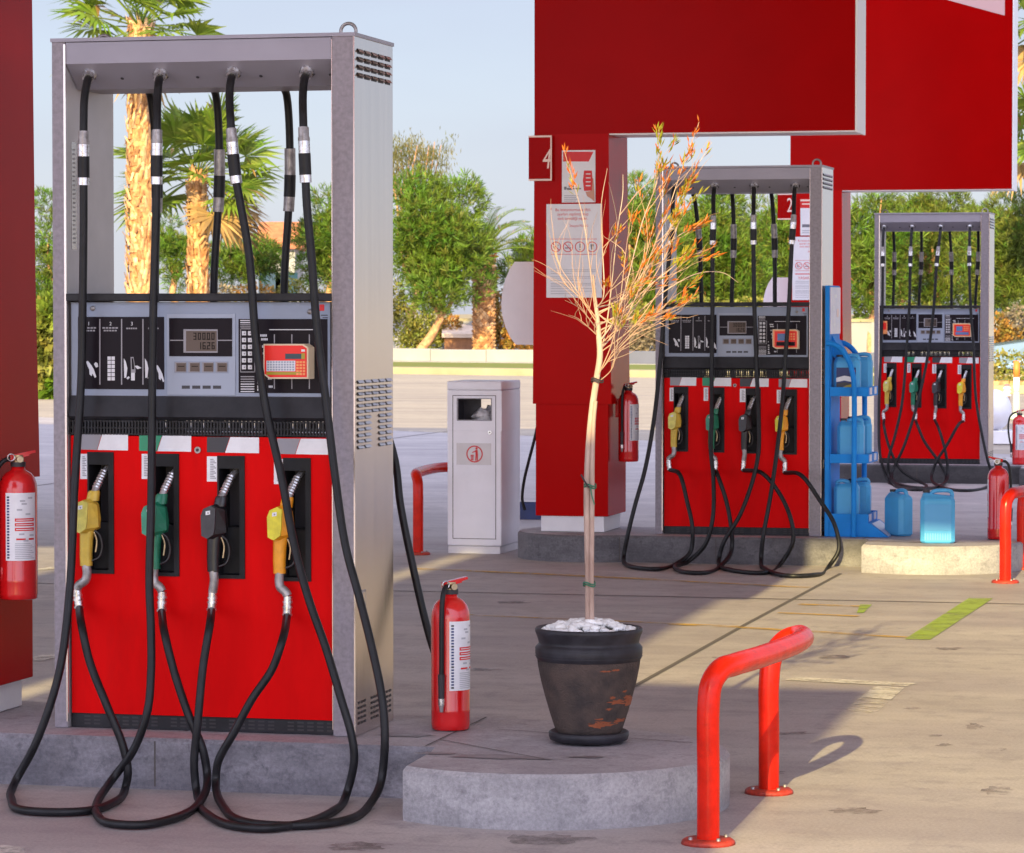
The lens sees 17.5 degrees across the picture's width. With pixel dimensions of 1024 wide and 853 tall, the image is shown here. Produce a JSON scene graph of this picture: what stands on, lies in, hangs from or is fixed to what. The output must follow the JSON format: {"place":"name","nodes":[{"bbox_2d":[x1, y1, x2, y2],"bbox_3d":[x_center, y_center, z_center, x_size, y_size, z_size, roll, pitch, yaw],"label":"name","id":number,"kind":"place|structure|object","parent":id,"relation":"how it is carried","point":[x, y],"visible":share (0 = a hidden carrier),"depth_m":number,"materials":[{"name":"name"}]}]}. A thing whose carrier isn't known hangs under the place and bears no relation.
{"place":"outdoors","nodes":[
{"label":"outdoors","id":0,"kind":"place"},
{"bbox_2d":[256,222,306,301],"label":"white house","id":1,"kind":"structure","parent":0,"point":[275,229],"depth_m":150.56,"materials":[{"name":"tile"}]},
{"bbox_2d":[258,273,274,301],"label":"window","id":2,"kind":"structure","parent":1,"relation":"in","point":[270,279],"depth_m":149.83,"materials":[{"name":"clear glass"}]},
{"bbox_2d":[275,273,299,301],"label":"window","id":3,"kind":"structure","parent":1,"relation":"in","point":[278,280],"depth_m":149.83,"materials":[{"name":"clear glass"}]},
{"bbox_2d":[471,248,500,342],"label":"bush","id":4,"kind":"object","parent":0,"point":[495,285],"visible":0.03,"depth_m":107.99,"materials":[{"name":"green plant"}]},
{"bbox_2d":[0,417,1023,852],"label":"forecourt","id":5,"kind":"structure","parent":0,"point":[888,777],"depth_m":13.59,"materials":[{"name":"beige concrete"}]},
{"bbox_2d":[0,701,729,830],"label":"concrete island","id":6,"kind":"structure","parent":5,"relation":"on","point":[502,773],"depth_m":10.70,"materials":[{"name":"grey concrete"}]},
{"bbox_2d":[0,0,39,711],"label":"portal column","id":7,"kind":"structure","parent":6,"relation":"on","point":[19,423],"depth_m":11.59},
{"bbox_2d":[0,450,37,599],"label":"fire extinguisher","id":8,"kind":"object","parent":7,"relation":"attached to","point":[18,536],"visible":1,"depth_m":11.30,"materials":[{"name":"red paint"}]},
{"bbox_2d":[6,22,430,832],"bbox_3d":[-0.953,-0.062,10.921,1.310,2.533,1.940,0,2,14],"label":"fuel dispenser","id":9,"kind":"object","parent":6,"relation":"on","point":[222,562],"visible":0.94,"depth_m":11.00,"materials":[{"name":"metal"}]},
{"bbox_2d":[71,432,331,720],"bbox_3d":[-0.983,0.489,11.230,0.916,0.935,0.419,0,2,14],"label":"red door","id":10,"kind":"structure","parent":9,"relation":"in","point":[248,615],"depth_m":11.03,"materials":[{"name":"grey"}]},
{"bbox_2d":[431,576,469,730],"bbox_3d":[-0.205,0.755,11.095,0.132,0.509,0.132,-1,2,-23],"label":"fire extinguisher","id":11,"kind":"object","parent":6,"relation":"on","point":[450,661],"visible":1,"depth_m":11.04,"materials":[{"name":"red paint"}]},
{"bbox_2d":[535,617,642,744],"bbox_3d":[0.249,0.816,10.766,0.349,0.401,0.349,0,2,0],"label":"plant pot","id":12,"kind":"object","parent":6,"relation":"on","point":[588,670],"visible":1,"depth_m":10.65,"materials":[{"name":"ceramic"}]},
{"bbox_2d":[529,115,736,619],"bbox_3d":[0.412,-0.172,10.734,0.704,1.681,0.501,0,2,-8],"label":"sapling","id":13,"kind":"object","parent":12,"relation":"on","point":[589,583],"visible":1,"depth_m":10.73,"materials":[{"name":"orange plant"}]},
{"bbox_2d":[411,462,447,554],"bbox_3d":[-0.518,0.532,21.945,0.244,0.550,1.210,0,2,14],"label":"guard rail","id":14,"kind":"object","parent":5,"relation":"on","point":[417,473],"visible":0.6,"depth_m":21.40,"materials":[{"name":"red metal"}]},
{"bbox_2d":[447,380,519,553],"bbox_3d":[-0.183,0.257,21.725,0.368,1.115,0.513,0,2,14],"label":"litter bin","id":15,"kind":"object","parent":5,"relation":"on","point":[483,481],"visible":0.98,"depth_m":21.50,"materials":[{"name":"white metal"}]},
{"bbox_2d":[0,567,992,852],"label":"road markings","id":16,"kind":"object","parent":5,"relation":"on","point":[938,625],"visible":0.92,"depth_m":16.38,"materials":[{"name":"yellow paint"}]},
{"bbox_2d":[37,431,1014,686],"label":"expansion joints","id":17,"kind":"object","parent":5,"relation":"on","point":[713,597],"visible":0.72,"depth_m":17.70,"materials":[{"name":"grey"}]},
{"bbox_2d":[520,502,540,519],"bbox_3d":[0.154,0.636,25.201,0.420,0.118,0.310,0,2,14],"label":"blue crate","id":18,"kind":"object","parent":5,"relation":"on","point":[529,512],"visible":0.15,"depth_m":25.06,"materials":[{"name":"blue plastic"}]},
{"bbox_2d":[329,601,984,849],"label":"oil stains","id":19,"kind":"object","parent":5,"relation":"on","point":[588,837],"visible":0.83,"depth_m":10.87,"materials":[{"name":"grey"}]},
{"bbox_2d":[681,625,813,847],"bbox_3d":[0.746,0.933,10.268,0.244,0.550,1.224,0,2,14],"label":"guard rail","id":20,"kind":"object","parent":5,"relation":"on","point":[772,654],"visible":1,"depth_m":9.84,"materials":[{"name":"red metal"}]},
{"bbox_2d":[518,526,1022,574],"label":"concrete island","id":21,"kind":"structure","parent":5,"relation":"on","point":[913,554],"depth_m":20.54,"materials":[{"name":"grey concrete"}]},
{"bbox_2d":[529,0,865,531],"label":"portal column","id":22,"kind":"structure","parent":21,"relation":"on","point":[611,77],"depth_m":20.93,"materials":[{"name":"red"}]},
{"bbox_2d":[501,262,535,509],"bbox_3d":[0.108,-0.260,21.671,0.314,1.621,0.270,0,2,14],"label":"air cabinet","id":23,"kind":"object","parent":22,"relation":"attached to","point":[517,302],"visible":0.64,"depth_m":21.56,"materials":[{"name":"white metal"}]},
{"bbox_2d":[615,381,638,461],"bbox_3d":[0.736,-0.032,21.131,0.141,0.509,0.132,-1,2,-21],"label":"fire extinguisher","id":24,"kind":"object","parent":22,"relation":"attached to","point":[627,409],"visible":1,"depth_m":21.08,"materials":[{"name":"red paint"}]},
{"bbox_2d":[621,159,840,577],"bbox_3d":[1.375,-0.392,20.574,1.377,2.537,2.062,0,2,14],"label":"fuel dispenser","id":25,"kind":"object","parent":21,"relation":"on","point":[739,455],"visible":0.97,"depth_m":20.74,"materials":[{"name":"grey"}]},
{"bbox_2d":[664,377,808,527],"bbox_3d":[1.449,0.155,20.975,0.916,0.935,0.419,0,2,14],"label":"red door","id":26,"kind":"structure","parent":25,"relation":"in","point":[694,464],"depth_m":20.78,"materials":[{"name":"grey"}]},
{"bbox_2d":[824,285,891,536],"bbox_3d":[2.181,-0.101,20.778,0.395,1.555,0.486,0,2,14],"label":"oil rack","id":27,"kind":"object","parent":21,"relation":"on","point":[853,524],"visible":0.94,"depth_m":20.61,"materials":[{"name":"blue metal"}]},
{"bbox_2d":[833,353,860,386],"bbox_3d":[2.083,-0.328,20.675,0.165,0.255,0.102,0,2,14],"label":"oil canister","id":28,"kind":"object","parent":27,"relation":"on","point":[841,376],"visible":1,"depth_m":20.63,"materials":[{"name":"blue plastic"}]},
{"bbox_2d":[834,479,859,513],"bbox_3d":[2.083,0.455,20.703,0.155,0.260,0.100,0,2,14],"label":"oil canister","id":29,"kind":"object","parent":27,"relation":"on","point":[842,496],"visible":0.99,"depth_m":20.66,"materials":[{"name":"blue plastic"}]},
{"bbox_2d":[837,417,864,453],"bbox_3d":[2.107,0.077,20.684,0.165,0.275,0.100,0,2,14],"label":"oil canister","id":30,"kind":"object","parent":27,"relation":"on","point":[844,434],"visible":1,"depth_m":20.64,"materials":[{"name":"blue plastic"}]},
{"bbox_2d":[848,477,870,513],"bbox_3d":[2.178,0.447,20.916,0.155,0.260,0.100,0,2,14],"label":"oil canister","id":31,"kind":"object","parent":27,"relation":"on","point":[865,497],"visible":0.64,"depth_m":20.86,"materials":[{"name":"blue plastic"}]},
{"bbox_2d":[848,415,871,453],"bbox_3d":[2.175,0.068,20.893,0.165,0.280,0.100,0,2,14],"label":"oil canister","id":32,"kind":"object","parent":27,"relation":"on","point":[868,435],"visible":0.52,"depth_m":20.84,"materials":[{"name":"blue plastic"}]},
{"bbox_2d":[850,352,872,386],"bbox_3d":[2.178,-0.337,20.869,0.165,0.260,0.100,0,2,14],"label":"oil canister","id":33,"kind":"object","parent":27,"relation":"on","point":[867,371],"visible":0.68,"depth_m":20.81,"materials":[{"name":"blue plastic"}]},
{"bbox_2d":[885,488,912,535],"bbox_3d":[2.409,0.531,20.738,0.115,0.295,0.175,-1,2,-34],"label":"oil canister","id":34,"kind":"object","parent":21,"relation":"on","point":[898,514],"visible":1,"depth_m":20.68,"materials":[{"name":"blue plastic"}]},
{"bbox_2d":[920,488,954,542],"bbox_3d":[2.568,0.536,20.083,0.205,0.328,0.132,0,2,5],"label":"oil canister","id":35,"kind":"object","parent":21,"relation":"on","point":[937,518],"visible":1,"depth_m":20.02,"materials":[{"name":"blue plastic"}]},
{"bbox_2d":[987,456,1012,539],"bbox_3d":[2.978,0.436,20.383,0.131,0.509,0.133,-2,2,-38],"label":"fire extinguisher","id":36,"kind":"object","parent":21,"relation":"on","point":[999,482],"visible":0.88,"depth_m":20.34,"materials":[{"name":"red paint"}]},
{"bbox_2d":[991,485,1023,583],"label":"guard rail","id":37,"kind":"object","parent":5,"relation":"on","point":[1010,495],"visible":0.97,"depth_m":19.17,"materials":[{"name":"red metal"}]},
{"bbox_2d":[32,0,1023,313],"label":"sky","id":38,"kind":"structure","parent":0,"point":[464,67],"materials":[{"name":"blue"}]},
{"bbox_2d":[38,374,1023,453],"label":"road","id":39,"kind":"structure","parent":0,"point":[419,402],"depth_m":56.54,"materials":[{"name":"grey asphalt"}]},
{"bbox_2d":[36,290,53,398],"bbox_3d":[-8.411,-1.359,59.998,1.061,2.236,1.240,0,2,0],"label":"bush","id":40,"kind":"object","parent":39,"relation":"on","point":[44,311],"visible":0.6,"depth_m":59.60,"materials":[{"name":"green plant"}]},
{"bbox_2d":[1003,384,1010,399],"bbox_3d":[7.291,-0.376,49.016,0.140,0.505,0.140,0,2,0],"label":"bollard lamp","id":41,"kind":"object","parent":39,"relation":"on","point":[1007,393],"visible":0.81,"depth_m":48.97,"materials":[{"name":"grey"}]},
{"bbox_2d":[1010,361,1023,419],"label":"marker post","id":42,"kind":"object","parent":39,"relation":"on","point":[1016,391],"visible":0.76,"depth_m":48.47,"materials":[{"name":"white"}]},
{"bbox_2d":[393,314,869,318],"bbox_3d":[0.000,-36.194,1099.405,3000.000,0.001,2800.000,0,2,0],"label":"terrain","id":43,"kind":"structure","parent":0,"point":[465,315],"depth_m":1572.33,"materials":[{"name":"soil"}]},
{"bbox_2d":[393,367,1023,377],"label":"kerb","id":44,"kind":"structure","parent":43,"relation":"on","point":[488,371],"depth_m":82.96,"materials":[{"name":"beige concrete"}]},
{"bbox_2d":[994,339,1023,373],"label":"parked car","id":45,"kind":"object","parent":43,"relation":"on","point":[1018,345],"visible":0.23,"depth_m":77.19,"materials":[{"name":"white paint"}]},
{"bbox_2d":[393,361,873,366],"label":"pavement","id":46,"kind":"structure","parent":0,"point":[487,362],"depth_m":94.23,"materials":[{"name":"beige concrete"}]},
{"bbox_2d":[34,184,52,299],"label":"pine tree","id":47,"kind":"object","parent":46,"relation":"on","point":[45,276],"visible":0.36,"depth_m":111.47,"materials":[{"name":"green plant"}]},
{"bbox_2d":[159,208,211,292],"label":"pine tree","id":48,"kind":"object","parent":46,"relation":"on","point":[173,246],"visible":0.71,"depth_m":115.56,"materials":[{"name":"green plant"}]},
{"bbox_2d":[113,92,283,301],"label":"fan palm","id":49,"kind":"object","parent":46,"relation":"on","point":[193,128],"visible":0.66,"depth_m":103.50,"materials":[{"name":"green plant"}]},
{"bbox_2d":[208,231,292,292],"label":"pine tree","id":50,"kind":"object","parent":46,"relation":"on","point":[233,264],"visible":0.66,"depth_m":120.22,"materials":[{"name":"green plant"}]},
{"bbox_2d":[209,277,324,301],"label":"bush","id":51,"kind":"object","parent":46,"relation":"on","point":[270,289],"visible":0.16,"depth_m":117.79,"materials":[{"name":"green plant"}]},
{"bbox_2d":[281,183,331,301],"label":"pine tree","id":52,"kind":"object","parent":46,"relation":"on","point":[322,229],"visible":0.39,"depth_m":108.54,"materials":[{"name":"green plant"}]},
{"bbox_2d":[393,125,460,317],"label":"gum tree","id":53,"kind":"object","parent":46,"relation":"on","point":[421,152],"visible":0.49,"depth_m":117.45,"materials":[{"name":"green plant"}]},
{"bbox_2d":[393,277,462,348],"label":"bush","id":54,"kind":"object","parent":46,"relation":"on","point":[420,333],"visible":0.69,"depth_m":112.73,"materials":[{"name":"green plant"}]},
{"bbox_2d":[393,163,502,348],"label":"pine tree","id":55,"kind":"object","parent":46,"relation":"on","point":[434,238],"visible":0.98,"depth_m":103.24,"materials":[{"name":"green plant"}]},
{"bbox_2d":[442,324,472,349],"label":"brick kiosk","id":56,"kind":"object","parent":46,"relation":"on","point":[455,338],"visible":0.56,"depth_m":111.97,"materials":[{"name":"brown brick"}]},
{"bbox_2d":[448,200,533,349],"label":"date palm","id":57,"kind":"object","parent":46,"relation":"on","point":[483,327],"visible":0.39,"depth_m":105.66,"materials":[{"name":"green plant"}]},
{"bbox_2d":[495,288,532,349],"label":"bush","id":58,"kind":"object","parent":46,"relation":"on","point":[502,336],"visible":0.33,"depth_m":106.82,"materials":[{"name":"orange plant"}]},
{"bbox_2d":[495,226,533,347],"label":"pine tree","id":59,"kind":"object","parent":46,"relation":"on","point":[526,255],"visible":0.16,"depth_m":107.58,"materials":[{"name":"green plant"}]},
{"bbox_2d":[629,299,655,350],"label":"bush","id":60,"kind":"object","parent":46,"relation":"on","point":[644,342],"visible":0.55,"depth_m":104.71,"materials":[{"name":"green plant"}]},
{"bbox_2d":[630,215,686,308],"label":"pine tree","id":61,"kind":"object","parent":46,"relation":"on","point":[651,289],"depth_m":121.21,"materials":[{"name":"green plant"}]},
{"bbox_2d":[627,168,703,340],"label":"pine tree","id":62,"kind":"object","parent":46,"relation":"on","point":[636,263],"visible":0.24,"depth_m":105.39,"materials":[{"name":"green plant"}]},
{"bbox_2d":[393,348,967,365],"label":"stone kerb wall","id":63,"kind":"structure","parent":46,"relation":"on","point":[492,355],"depth_m":94.52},
{"bbox_2d":[652,293,763,347],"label":"bush","id":64,"kind":"object","parent":46,"relation":"on","point":[760,299],"visible":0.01,"depth_m":105.81,"materials":[{"name":"green plant"}]},
{"bbox_2d":[393,318,1023,352],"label":"garden wall","id":65,"kind":"structure","parent":46,"relation":"on","point":[861,329],"depth_m":104.14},
{"bbox_2d":[652,194,781,306],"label":"pine tree","id":66,"kind":"object","parent":46,"relation":"on","point":[743,275],"visible":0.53,"depth_m":108.37,"materials":[{"name":"green plant"}]},
{"bbox_2d":[695,194,785,301],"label":"pine tree","id":67,"kind":"object","parent":46,"relation":"on","point":[762,198],"visible":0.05,"depth_m":120.29,"materials":[{"name":"green plant"}]},
{"bbox_2d":[756,194,789,282],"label":"pine tree","id":68,"kind":"object","parent":46,"relation":"on","point":[783,227],"visible":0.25,"depth_m":111.30,"materials":[{"name":"green plant"}]},
{"bbox_2d":[851,192,929,352],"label":"pine tree","id":69,"kind":"object","parent":46,"relation":"on","point":[862,255],"visible":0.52,"depth_m":103.34,"materials":[{"name":"green plant"}]},
{"bbox_2d":[851,298,938,318],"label":"bush","id":70,"kind":"object","parent":46,"relation":"on","point":[924,303],"depth_m":105.67,"materials":[{"name":"green plant"}]},
{"bbox_2d":[870,192,942,304],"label":"pine tree","id":71,"kind":"object","parent":46,"relation":"on","point":[912,279],"visible":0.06,"depth_m":117.39,"materials":[{"name":"green plant"}]},
{"bbox_2d":[893,192,978,304],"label":"pine tree","id":72,"kind":"object","parent":46,"relation":"on","point":[929,203],"visible":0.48,"depth_m":106.49,"materials":[{"name":"green plant"}]},
{"bbox_2d":[925,202,1014,314],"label":"pine tree","id":73,"kind":"object","parent":46,"relation":"on","point":[965,277],"visible":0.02,"depth_m":119.21,"materials":[{"name":"green plant"}]},
{"bbox_2d":[942,185,1023,318],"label":"pine tree","id":74,"kind":"object","parent":46,"relation":"on","point":[1008,258],"visible":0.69,"depth_m":102.21,"materials":[{"name":"green plant"}]},
{"bbox_2d":[990,82,1023,199],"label":"fan palm","id":75,"kind":"object","parent":46,"relation":"on","point":[1020,152],"visible":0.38,"depth_m":95.24,"materials":[{"name":"green plant"}]},
{"bbox_2d":[994,302,1023,342],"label":"bush","id":76,"kind":"object","parent":46,"relation":"on","point":[1005,331],"visible":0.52,"depth_m":99.64,"materials":[{"name":"orange plant"}]},
{"bbox_2d":[1018,0,1023,84],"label":"fan palm","id":77,"kind":"object","parent":46,"relation":"on","point":[1021,50],"visible":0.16,"depth_m":89.33,"materials":[{"name":"green plant"}]},
{"bbox_2d":[393,362,1005,373],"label":"grass verge","id":78,"kind":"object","parent":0,"point":[494,365],"depth_m":89.26,"materials":[{"name":"green plant"}]},
{"bbox_2d":[47,0,225,292],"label":"fan palm","id":79,"kind":"object","parent":78,"relation":"on","point":[138,223],"visible":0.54,"depth_m":100.44,"materials":[{"name":"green plant"}]},
{"bbox_2d":[778,0,1017,418],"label":"portal column","id":80,"kind":"structure","parent":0,"point":[941,95],"depth_m":30.45,"materials":[{"name":"red"}]},
{"bbox_2d":[763,277,787,306],"bbox_3d":[2.534,-0.596,31.434,0.296,1.621,0.240,0,2,14],"label":"air cabinet","id":81,"kind":"object","parent":80,"relation":"attached to","point":[782,286],"visible":0.22,"depth_m":31.29,"materials":[{"name":"white metal"}]},
{"bbox_2d":[840,462,1023,485],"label":"concrete island","id":82,"kind":"structure","parent":0,"point":[968,474],"depth_m":30.35,"materials":[{"name":"grey"}]},
{"bbox_2d":[874,208,994,491],"bbox_3d":[3.798,-0.719,30.098,1.163,2.538,2.497,0,2,14],"label":"fuel dispenser","id":83,"kind":"object","parent":82,"relation":"on","point":[931,407],"visible":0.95,"depth_m":30.49,"materials":[{"name":"grey"}]},
{"bbox_2d":[880,356,979,458],"bbox_3d":[3.880,-0.180,30.721,0.916,0.935,0.418,0,2,14],"label":"red door","id":84,"kind":"structure","parent":83,"relation":"in","point":[965,443],"depth_m":30.52,"materials":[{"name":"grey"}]},
{"bbox_2d":[1007,409,1023,464],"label":"fire extinguisher","id":85,"kind":"object","parent":82,"relation":"on","point":[1017,450],"visible":1,"depth_m":30.33,"materials":[{"name":"red paint"}]},
{"bbox_2d":[873,376,1023,393],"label":"planting bed","id":86,"kind":"object","parent":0,"point":[999,387],"depth_m":63.61,"materials":[{"name":"plant"}]},
{"bbox_2d":[970,347,1023,384],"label":"clipped hedge","id":87,"kind":"object","parent":86,"relation":"on","point":[1004,367],"visible":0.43,"depth_m":65.90,"materials":[{"name":"green plant"}]},
{"bbox_2d":[993,389,1011,443],"bbox_3d":[5.717,-0.119,39.519,0.500,0.644,0.559,0,2,0],"label":"white tank","id":88,"kind":"object","parent":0,"point":[1002,409],"visible":0.52,"depth_m":39.28,"materials":[{"name":"metal"}]}
]}

